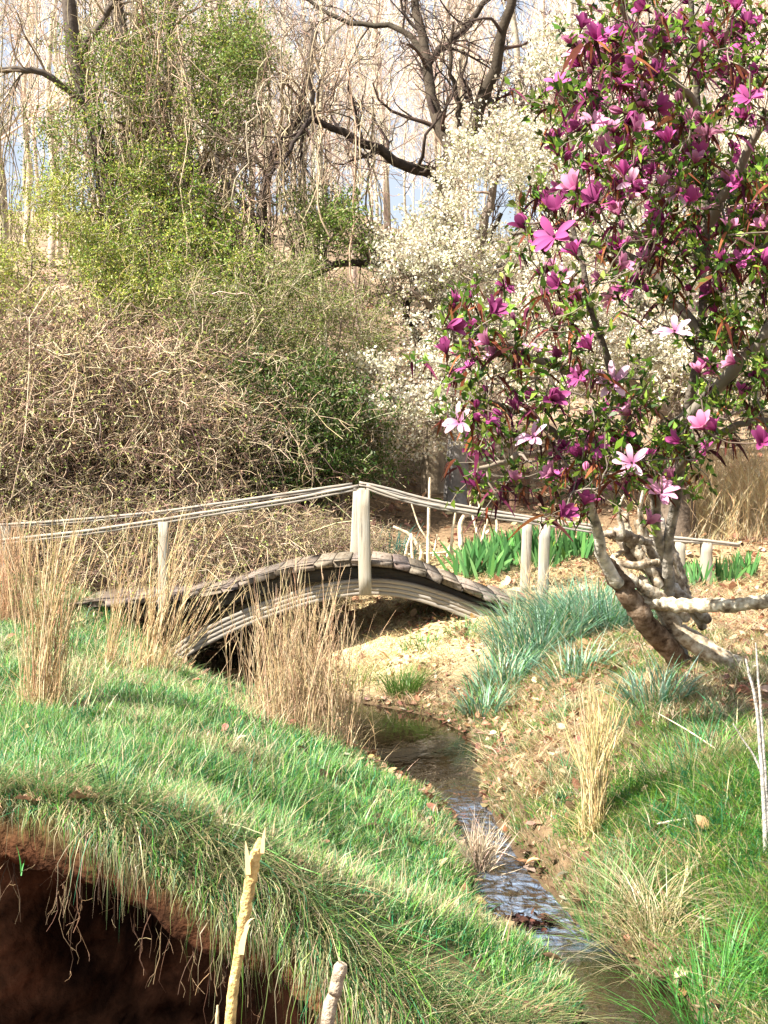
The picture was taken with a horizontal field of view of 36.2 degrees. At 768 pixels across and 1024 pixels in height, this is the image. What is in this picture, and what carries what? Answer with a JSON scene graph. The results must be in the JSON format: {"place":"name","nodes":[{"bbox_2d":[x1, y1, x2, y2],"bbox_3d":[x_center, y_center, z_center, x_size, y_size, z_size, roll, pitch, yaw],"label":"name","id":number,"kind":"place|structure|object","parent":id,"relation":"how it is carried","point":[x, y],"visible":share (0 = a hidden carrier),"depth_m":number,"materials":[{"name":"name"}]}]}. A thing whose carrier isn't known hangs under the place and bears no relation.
{"place":"outdoors","nodes":[
{"label":"outdoors","id":0,"kind":"place"},
{"bbox_2d":[0,211,767,1023],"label":"ground","id":1,"kind":"structure","parent":0,"point":[106,979],"depth_m":4.42,"materials":[{"name":"soil"}]},
{"bbox_2d":[0,496,56,624],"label":"dry grass clump","id":2,"kind":"object","parent":1,"relation":"on","point":[5,604],"visible":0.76,"depth_m":9.56,"materials":[{"name":"plant"}]},
{"bbox_2d":[0,0,59,206],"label":"woodland tree","id":3,"kind":"object","parent":1,"relation":"on","point":[36,160],"visible":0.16,"depth_m":52.59,"materials":[{"name":"beige plant"}]},
{"bbox_2d":[0,0,63,315],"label":"woodland tree","id":4,"kind":"object","parent":1,"relation":"on","point":[6,224],"visible":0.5,"depth_m":21.95,"materials":[{"name":"beige plant"}]},
{"bbox_2d":[0,17,71,140],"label":"woodland tree","id":5,"kind":"object","parent":1,"relation":"on","point":[29,103],"visible":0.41,"depth_m":25.20,"materials":[{"name":"beige plant"}]},
{"bbox_2d":[1,0,99,267],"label":"woodland tree","id":6,"kind":"object","parent":1,"relation":"on","point":[49,97],"visible":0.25,"depth_m":30.53,"materials":[{"name":"beige plant"}]},
{"bbox_2d":[0,1,101,245],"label":"woodland tree","id":7,"kind":"object","parent":1,"relation":"on","point":[28,178],"visible":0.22,"depth_m":33.40,"materials":[{"name":"beige plant"}]},
{"bbox_2d":[0,0,128,258],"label":"woodland tree","id":8,"kind":"object","parent":1,"relation":"on","point":[56,117],"visible":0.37,"depth_m":31.96,"materials":[{"name":"beige plant"}]},
{"bbox_2d":[0,497,138,710],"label":"dry grass clump","id":9,"kind":"object","parent":1,"relation":"on","point":[45,679],"visible":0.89,"depth_m":5.67,"materials":[{"name":"plant"}]},
{"bbox_2d":[0,138,158,345],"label":"leafy shrub","id":10,"kind":"object","parent":1,"relation":"on","point":[8,266],"visible":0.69,"depth_m":14.96,"materials":[{"name":"green plant"}]},
{"bbox_2d":[0,461,200,629],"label":"bramble bush","id":11,"kind":"object","parent":1,"relation":"on","point":[36,517],"visible":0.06,"depth_m":11.98,"materials":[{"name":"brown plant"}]},
{"bbox_2d":[0,0,219,335],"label":"vine tree","id":12,"kind":"object","parent":1,"relation":"on","point":[78,50],"visible":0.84,"depth_m":15.87,"materials":[{"name":"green plant"}]},
{"bbox_2d":[0,404,221,588],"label":"bramble bush","id":13,"kind":"object","parent":1,"relation":"on","point":[5,483],"visible":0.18,"depth_m":12.30,"materials":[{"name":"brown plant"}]},
{"bbox_2d":[83,744,140,798],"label":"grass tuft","id":14,"kind":"object","parent":1,"relation":"on","point":[101,781],"visible":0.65,"depth_m":3.75,"materials":[{"name":"green plant"}]},
{"bbox_2d":[0,255,243,522],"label":"bramble bush","id":15,"kind":"object","parent":1,"relation":"on","point":[74,271],"visible":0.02,"depth_m":13.91,"materials":[{"name":"beige plant"}]},
{"bbox_2d":[69,491,189,667],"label":"dry grass clump","id":16,"kind":"object","parent":1,"relation":"on","point":[110,643],"visible":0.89,"depth_m":7.18,"materials":[{"name":"plant"}]},
{"bbox_2d":[0,264,292,526],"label":"bramble bush","id":17,"kind":"object","parent":1,"relation":"on","point":[70,337],"visible":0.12,"depth_m":12.85,"materials":[{"name":"beige plant"}]},
{"bbox_2d":[0,841,317,1023],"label":"hanging roots","id":18,"kind":"object","parent":1,"relation":"hanging from","point":[141,943],"visible":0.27,"depth_m":3.56,"materials":[{"name":"brown plant"}]},
{"bbox_2d":[9,494,308,643],"bbox_3d":[-2.696,0.763,12.523,3.994,1.988,3.698,0,2,12],"label":"bramble bush","id":19,"kind":"object","parent":1,"relation":"on","point":[99,584],"visible":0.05,"depth_m":11.74,"materials":[{"name":"beige plant"}]},
{"bbox_2d":[45,123,273,338],"bbox_3d":[-2.917,-2.844,15.701,3.088,5.270,3.551,0,2,-10],"label":"leafy shrub","id":20,"kind":"object","parent":1,"relation":"on","point":[242,257],"visible":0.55,"depth_m":14.90,"materials":[{"name":"green plant"}]},
{"bbox_2d":[98,493,227,673],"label":"dry grass clump","id":21,"kind":"object","parent":1,"relation":"on","point":[146,658],"visible":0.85,"depth_m":7.09,"materials":[{"name":"plant"}]},
{"bbox_2d":[45,0,319,363],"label":"vine tree","id":22,"kind":"object","parent":1,"relation":"on","point":[204,218],"visible":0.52,"depth_m":15.89,"materials":[{"name":"green plant"}]},
{"bbox_2d":[0,310,382,546],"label":"bramble bush","id":23,"kind":"object","parent":1,"relation":"on","point":[136,424],"visible":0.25,"depth_m":12.74,"materials":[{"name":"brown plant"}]},
{"bbox_2d":[0,253,391,518],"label":"bramble bush","id":24,"kind":"object","parent":1,"relation":"on","point":[65,389],"visible":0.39,"depth_m":12.54,"materials":[{"name":"brown plant"}]},
{"bbox_2d":[132,538,263,675],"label":"dry grass clump","id":25,"kind":"object","parent":1,"relation":"on","point":[189,644],"visible":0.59,"depth_m":7.35,"materials":[{"name":"plant"}]},
{"bbox_2d":[0,371,403,517],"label":"bramble bush","id":26,"kind":"object","parent":1,"relation":"on","point":[230,457],"visible":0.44,"depth_m":12.85,"materials":[{"name":"brown plant"}]},
{"bbox_2d":[0,446,407,645],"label":"bramble bush","id":27,"kind":"object","parent":1,"relation":"on","point":[208,499],"visible":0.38,"depth_m":11.67,"materials":[{"name":"brown plant"}]},
{"bbox_2d":[59,495,349,645],"bbox_3d":[-1.633,0.648,12.345,3.579,1.753,3.535,-1,2,-42],"label":"bramble bush","id":28,"kind":"object","parent":1,"relation":"on","point":[224,567],"visible":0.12,"depth_m":11.59,"materials":[{"name":"beige plant"}]},
{"bbox_2d":[0,242,410,497],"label":"bramble bush","id":29,"kind":"object","parent":1,"relation":"on","point":[105,346],"visible":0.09,"depth_m":13.42,"materials":[{"name":"beige plant"}]},
{"bbox_2d":[183,0,274,328],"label":"woodland tree","id":30,"kind":"object","parent":1,"relation":"on","point":[213,9],"visible":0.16,"depth_m":19.47,"materials":[{"name":"beige plant"}]},
{"bbox_2d":[224,827,265,1023],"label":"dead stalk","id":31,"kind":"object","parent":1,"relation":"on","point":[252,863],"visible":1,"depth_m":1.86,"materials":[{"name":"plant"}]},
{"bbox_2d":[85,0,420,419],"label":"vine tree","id":32,"kind":"object","parent":1,"relation":"on","point":[302,111],"visible":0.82,"depth_m":15.57,"materials":[{"name":"green plant"}]},
{"bbox_2d":[174,0,332,338],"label":"woodland tree","id":33,"kind":"object","parent":1,"relation":"on","point":[251,142],"visible":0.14,"depth_m":20.30,"materials":[{"name":"beige plant"}]},
{"bbox_2d":[223,0,301,259],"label":"woodland tree","id":34,"kind":"object","parent":1,"relation":"on","point":[249,6],"visible":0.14,"depth_m":27.71,"materials":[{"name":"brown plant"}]},
{"bbox_2d":[146,222,415,499],"bbox_3d":[-1.361,-1.835,14.594,3.575,3.676,2.913,0,2,0],"label":"leafy shrub","id":35,"kind":"object","parent":1,"relation":"on","point":[321,315],"visible":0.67,"depth_m":14.01,"materials":[{"name":"green plant"}]},
{"bbox_2d":[192,533,414,767],"bbox_3d":[-0.496,0.850,6.782,1.398,1.461,1.181,0,2,18],"label":"dry grass clump","id":36,"kind":"object","parent":1,"relation":"on","point":[315,699],"visible":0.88,"depth_m":6.73,"materials":[{"name":"plant"}]},
{"bbox_2d":[257,14,353,323],"bbox_3d":[-1.661,-6.956,25.026,2.260,6.883,2.380,-1,2,-20],"label":"woodland tree","id":37,"kind":"object","parent":1,"relation":"on","point":[309,170],"visible":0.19,"depth_m":24.61,"materials":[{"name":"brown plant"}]},
{"bbox_2d":[193,329,420,515],"bbox_3d":[-1.022,-1.008,13.870,2.936,2.302,2.438,0,2,0],"label":"leafy shrub","id":38,"kind":"object","parent":1,"relation":"on","point":[318,436],"visible":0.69,"depth_m":13.37,"materials":[{"name":"green plant"}]},
{"bbox_2d":[252,0,363,350],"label":"woodland tree","id":39,"kind":"object","parent":1,"relation":"on","point":[291,2],"visible":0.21,"depth_m":20.27,"materials":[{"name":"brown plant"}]},
{"bbox_2d":[209,507,407,610],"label":"bramble bush","id":40,"kind":"object","parent":1,"relation":"on","point":[296,551],"visible":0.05,"depth_m":11.93,"materials":[{"name":"beige plant"}]},
{"bbox_2d":[265,0,360,246],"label":"woodland tree","id":41,"kind":"object","parent":1,"relation":"on","point":[302,1],"visible":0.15,"depth_m":33.87,"materials":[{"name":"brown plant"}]},
{"bbox_2d":[0,568,654,1023],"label":"grass","id":42,"kind":"structure","parent":1,"relation":"on","point":[296,796],"depth_m":3.92,"materials":[{"name":"plant"}]},
{"bbox_2d":[320,960,346,1023],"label":"broken stick","id":43,"kind":"object","parent":1,"relation":"on","point":[332,998],"visible":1,"depth_m":2.06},
{"bbox_2d":[303,0,379,280],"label":"woodland tree","id":44,"kind":"object","parent":1,"relation":"on","point":[326,169],"visible":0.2,"depth_m":29.30,"materials":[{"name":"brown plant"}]},
{"bbox_2d":[259,508,425,559],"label":"bramble bush","id":45,"kind":"object","parent":1,"relation":"on","point":[378,544],"visible":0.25,"depth_m":12.24,"materials":[{"name":"beige plant"}]},
{"bbox_2d":[242,0,454,374],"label":"woodland tree","id":46,"kind":"object","parent":1,"relation":"on","point":[322,68],"visible":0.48,"depth_m":19.17,"materials":[{"name":"brown plant"}]},
{"bbox_2d":[274,0,432,332],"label":"woodland tree","id":47,"kind":"object","parent":1,"relation":"on","point":[354,272],"visible":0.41,"depth_m":25.53,"materials":[{"name":"brown plant"}]},
{"bbox_2d":[0,481,739,660],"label":"footbridge","id":48,"kind":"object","parent":1,"relation":"on","point":[390,574],"visible":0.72,"depth_m":10.12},
{"bbox_2d":[167,0,577,493],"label":"bare tree","id":49,"kind":"object","parent":1,"relation":"on","point":[432,469],"visible":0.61,"depth_m":16.41,"materials":[{"name":"brown plant"}]},
{"bbox_2d":[334,0,419,225],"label":"woodland tree","id":50,"kind":"object","parent":1,"relation":"on","point":[368,127],"visible":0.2,"depth_m":45.05,"materials":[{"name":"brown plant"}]},
{"bbox_2d":[345,0,410,230],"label":"woodland tree","id":51,"kind":"object","parent":1,"relation":"on","point":[375,184],"visible":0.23,"depth_m":38.73,"materials":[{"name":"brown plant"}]},
{"bbox_2d":[316,0,440,286],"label":"woodland tree","id":52,"kind":"object","parent":1,"relation":"on","point":[381,141],"visible":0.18,"depth_m":31.57,"materials":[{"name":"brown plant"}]},
{"bbox_2d":[325,0,432,300],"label":"woodland tree","id":53,"kind":"object","parent":1,"relation":"on","point":[384,185],"visible":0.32,"depth_m":30.22,"materials":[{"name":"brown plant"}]},
{"bbox_2d":[1,272,767,1022],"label":"fallen leaves","id":54,"kind":"object","parent":1,"relation":"on","point":[733,584],"depth_m":7.74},
{"bbox_2d":[354,0,424,219],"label":"woodland tree","id":55,"kind":"object","parent":1,"relation":"on","point":[394,88],"visible":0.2,"depth_m":53.09,"materials":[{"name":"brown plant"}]},
{"bbox_2d":[341,323,445,487],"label":"leafy shrub","id":56,"kind":"object","parent":1,"relation":"on","point":[410,463],"visible":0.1,"depth_m":17.44,"materials":[{"name":"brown plant"}]},
{"bbox_2d":[384,42,421,234],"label":"woodland tree","id":57,"kind":"object","parent":1,"relation":"on","point":[404,174],"visible":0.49,"depth_m":47.85,"materials":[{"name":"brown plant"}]},
{"bbox_2d":[358,650,455,698],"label":"grass tuft","id":58,"kind":"object","parent":1,"relation":"on","point":[408,681],"visible":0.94,"depth_m":8.80,"materials":[{"name":"green plant"}]},
{"bbox_2d":[396,624,445,653],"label":"grass tuft","id":59,"kind":"object","parent":1,"relation":"on","point":[418,639],"visible":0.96,"depth_m":9.69,"materials":[{"name":"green plant"}]},
{"bbox_2d":[390,0,466,219],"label":"woodland tree","id":60,"kind":"object","parent":1,"relation":"on","point":[402,153],"visible":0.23,"depth_m":38.81,"materials":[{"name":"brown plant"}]},
{"bbox_2d":[384,0,500,183],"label":"woodland tree","id":61,"kind":"object","parent":1,"relation":"on","point":[439,145],"visible":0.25,"depth_m":35.17,"materials":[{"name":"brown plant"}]},
{"bbox_2d":[393,477,498,563],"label":"dead shrub","id":62,"kind":"object","parent":1,"relation":"on","point":[421,553],"visible":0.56,"depth_m":12.30,"materials":[{"name":"beige plant"}]},
{"bbox_2d":[430,543,486,577],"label":"iris clump","id":63,"kind":"object","parent":1,"relation":"on","point":[461,558],"visible":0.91,"depth_m":11.99,"materials":[{"name":"green plant"}]},
{"bbox_2d":[326,92,600,504],"bbox_3d":[1.076,-2.811,15.328,3.609,5.749,4.052,0,2,0],"label":"blossom tree","id":64,"kind":"object","parent":1,"relation":"on","point":[465,268],"visible":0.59,"depth_m":14.70,"materials":[{"name":"white plant"}]},
{"bbox_2d":[396,0,532,218],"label":"woodland tree","id":65,"kind":"object","parent":1,"relation":"on","point":[417,88],"visible":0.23,"depth_m":33.22,"materials":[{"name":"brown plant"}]},
{"bbox_2d":[438,533,500,571],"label":"iris clump","id":66,"kind":"object","parent":1,"relation":"on","point":[469,543],"visible":0.5,"depth_m":12.09,"materials":[{"name":"green plant"}]},
{"bbox_2d":[419,672,525,720],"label":"daffodil clump","id":67,"kind":"object","parent":1,"relation":"on","point":[473,703],"visible":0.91,"depth_m":7.98,"materials":[{"name":"green plant"}]},
{"bbox_2d":[370,0,581,249],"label":"woodland tree","id":68,"kind":"object","parent":1,"relation":"on","point":[459,55],"visible":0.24,"depth_m":24.23,"materials":[{"name":"beige plant"}]},
{"bbox_2d":[439,805,521,873],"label":"dry grass clump","id":69,"kind":"object","parent":1,"relation":"on","point":[482,854],"visible":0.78,"depth_m":4.96,"materials":[{"name":"plant"}]},
{"bbox_2d":[460,537,508,579],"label":"iris clump","id":70,"kind":"object","parent":1,"relation":"on","point":[490,564],"visible":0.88,"depth_m":11.97,"materials":[{"name":"green plant"}]},
{"bbox_2d":[483,529,520,571],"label":"iris clump","id":71,"kind":"object","parent":1,"relation":"on","point":[507,561],"visible":0.49,"depth_m":12.11,"materials":[{"name":"green plant"}]},
{"bbox_2d":[430,624,574,698],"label":"daffodil clump","id":72,"kind":"object","parent":1,"relation":"on","point":[501,671],"visible":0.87,"depth_m":8.50,"materials":[{"name":"green plant"}]},
{"bbox_2d":[442,0,562,180],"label":"woodland tree","id":73,"kind":"object","parent":1,"relation":"on","point":[543,6],"visible":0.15,"depth_m":28.17,"materials":[{"name":"brown plant"}]},
{"bbox_2d":[503,470,530,505],"bbox_3d":[1.790,-0.326,15.872,0.404,0.477,0.407,0,2,0],"label":"barrel","id":74,"kind":"object","parent":1,"relation":"on","point":[525,482],"visible":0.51,"depth_m":15.72,"materials":[{"name":"brown wood"}]},
{"bbox_2d":[466,588,576,635],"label":"daffodil clump","id":75,"kind":"object","parent":1,"relation":"on","point":[508,613],"visible":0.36,"depth_m":9.62,"materials":[{"name":"green plant"}]},
{"bbox_2d":[437,0,611,389],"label":"woodland tree","id":76,"kind":"object","parent":1,"relation":"on","point":[514,28],"visible":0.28,"depth_m":23.30,"materials":[{"name":"brown plant"}]},
{"bbox_2d":[291,547,767,1023],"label":"grass","id":77,"kind":"structure","parent":1,"relation":"on","point":[748,782],"depth_m":5.10,"materials":[{"name":"plant"}]},
{"bbox_2d":[439,587,629,664],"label":"daffodil clump","id":78,"kind":"object","parent":1,"relation":"on","point":[551,632],"visible":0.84,"depth_m":8.80,"materials":[{"name":"green plant"}]},
{"bbox_2d":[495,629,629,691],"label":"daffodil clump","id":79,"kind":"object","parent":1,"relation":"on","point":[576,662],"visible":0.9,"depth_m":7.86,"materials":[{"name":"green plant"}]},
{"bbox_2d":[470,563,663,639],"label":"daffodil clump","id":80,"kind":"object","parent":1,"relation":"on","point":[606,592],"visible":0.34,"depth_m":9.19,"materials":[{"name":"green plant"}]},
{"bbox_2d":[566,518,593,557],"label":"iris clump","id":81,"kind":"object","parent":1,"relation":"on","point":[583,548],"visible":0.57,"depth_m":12.34,"materials":[{"name":"green plant"}]},
{"bbox_2d":[473,0,688,396],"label":"woodland tree","id":82,"kind":"object","parent":1,"relation":"on","point":[569,14],"visible":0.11,"depth_m":22.85,"materials":[{"name":"brown plant"}]},
{"bbox_2d":[399,0,767,654],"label":"magnolia tree","id":83,"kind":"object","parent":1,"relation":"on","point":[740,227],"visible":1,"depth_m":5.22,"materials":[{"name":"purple plant"}]},
{"bbox_2d":[545,652,632,840],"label":"dry grass clump","id":84,"kind":"object","parent":1,"relation":"on","point":[595,786],"visible":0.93,"depth_m":4.83,"materials":[{"name":"plant"}]},
{"bbox_2d":[509,570,729,637],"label":"daffodil clump","id":85,"kind":"object","parent":1,"relation":"on","point":[619,616],"visible":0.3,"depth_m":8.99,"materials":[{"name":"green plant"}]},
{"bbox_2d":[536,831,708,949],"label":"grass tuft","id":86,"kind":"object","parent":1,"relation":"on","point":[578,920],"visible":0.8,"depth_m":4.30,"materials":[{"name":"green plant"}]},
{"bbox_2d":[492,0,767,543],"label":"blossom tree","id":87,"kind":"object","parent":1,"relation":"on","point":[671,375],"visible":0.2,"depth_m":12.90,"materials":[{"name":"white plant"}]},
{"bbox_2d":[518,834,763,963],"bbox_3d":[0.945,1.378,4.148,0.921,0.357,0.888,0,2,0],"label":"grass tuft","id":88,"kind":"object","parent":1,"relation":"on","point":[669,890],"visible":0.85,"depth_m":4.17,"materials":[{"name":"beige plant"}]},
{"bbox_2d":[542,854,758,997],"bbox_3d":[0.924,1.436,3.985,0.916,0.347,0.803,-1,2,-34],"label":"grass tuft","id":89,"kind":"object","parent":1,"relation":"on","point":[654,955],"visible":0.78,"depth_m":4.04,"materials":[{"name":"beige plant"}]},
{"bbox_2d":[581,646,729,712],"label":"daffodil clump","id":90,"kind":"object","parent":1,"relation":"on","point":[632,685],"visible":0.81,"depth_m":6.16,"materials":[{"name":"green plant"}]},
{"bbox_2d":[569,894,767,1023],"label":"grass tuft","id":91,"kind":"object","parent":1,"relation":"on","point":[694,990],"visible":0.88,"depth_m":3.68,"materials":[{"name":"green plant"}]},
{"bbox_2d":[597,486,767,671],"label":"fallen tree","id":92,"kind":"object","parent":1,"relation":"on","point":[667,635],"visible":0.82,"depth_m":6.89,"materials":[{"name":"brown wood"}]},
{"bbox_2d":[605,458,767,558],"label":"dry grass clump","id":93,"kind":"object","parent":1,"relation":"on","point":[706,523],"visible":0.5,"depth_m":13.24,"materials":[{"name":"plant"}]},
{"bbox_2d":[609,704,767,793],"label":"grass tuft","id":94,"kind":"object","parent":1,"relation":"on","point":[689,755],"visible":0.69,"depth_m":5.01,"materials":[{"name":"green plant"}]},
{"bbox_2d":[686,557,715,586],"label":"iris clump","id":95,"kind":"object","parent":1,"relation":"on","point":[693,577],"visible":0.63,"depth_m":11.23,"materials":[{"name":"green plant"}]},
{"bbox_2d":[639,428,767,521],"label":"dry grass clump","id":96,"kind":"object","parent":1,"relation":"on","point":[717,467],"visible":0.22,"depth_m":14.88,"materials":[{"name":"plant"}]},
{"bbox_2d":[640,437,767,537],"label":"dry grass clump","id":97,"kind":"object","parent":1,"relation":"on","point":[723,497],"visible":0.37,"depth_m":13.55,"materials":[{"name":"plant"}]},
{"bbox_2d":[688,416,767,515],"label":"dry grass clump","id":98,"kind":"object","parent":1,"relation":"on","point":[755,448],"visible":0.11,"depth_m":15.12,"materials":[{"name":"plant"}]},
{"bbox_2d":[690,442,767,548],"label":"dry grass clump","id":99,"kind":"object","parent":1,"relation":"on","point":[755,500],"visible":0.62,"depth_m":13.48,"materials":[{"name":"plant"}]},
{"bbox_2d":[706,445,767,529],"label":"dry grass clump","id":100,"kind":"object","parent":1,"relation":"on","point":[755,470],"visible":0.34,"depth_m":13.95,"materials":[{"name":"plant"}]},
{"bbox_2d":[732,547,760,576],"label":"iris clump","id":101,"kind":"object","parent":1,"relation":"on","point":[752,568],"visible":0.7,"depth_m":12.04,"materials":[{"name":"green plant"}]},
{"bbox_2d":[733,643,767,853],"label":"bare sapling","id":102,"kind":"object","parent":1,"relation":"on","point":[761,766],"visible":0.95,"depth_m":4.14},
{"bbox_2d":[0,0,767,237],"label":"sky","id":103,"kind":"structure","parent":0,"point":[394,186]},
{"bbox_2d":[165,641,697,1023],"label":"stream water","id":104,"kind":"structure","parent":0,"point":[432,748],"depth_m":5.38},
{"bbox_2d":[489,908,557,930],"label":"fallen leaves","id":105,"kind":"object","parent":104,"relation":"on","point":[527,921],"visible":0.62,"depth_m":4.36,"materials":[{"name":"brown plant"}]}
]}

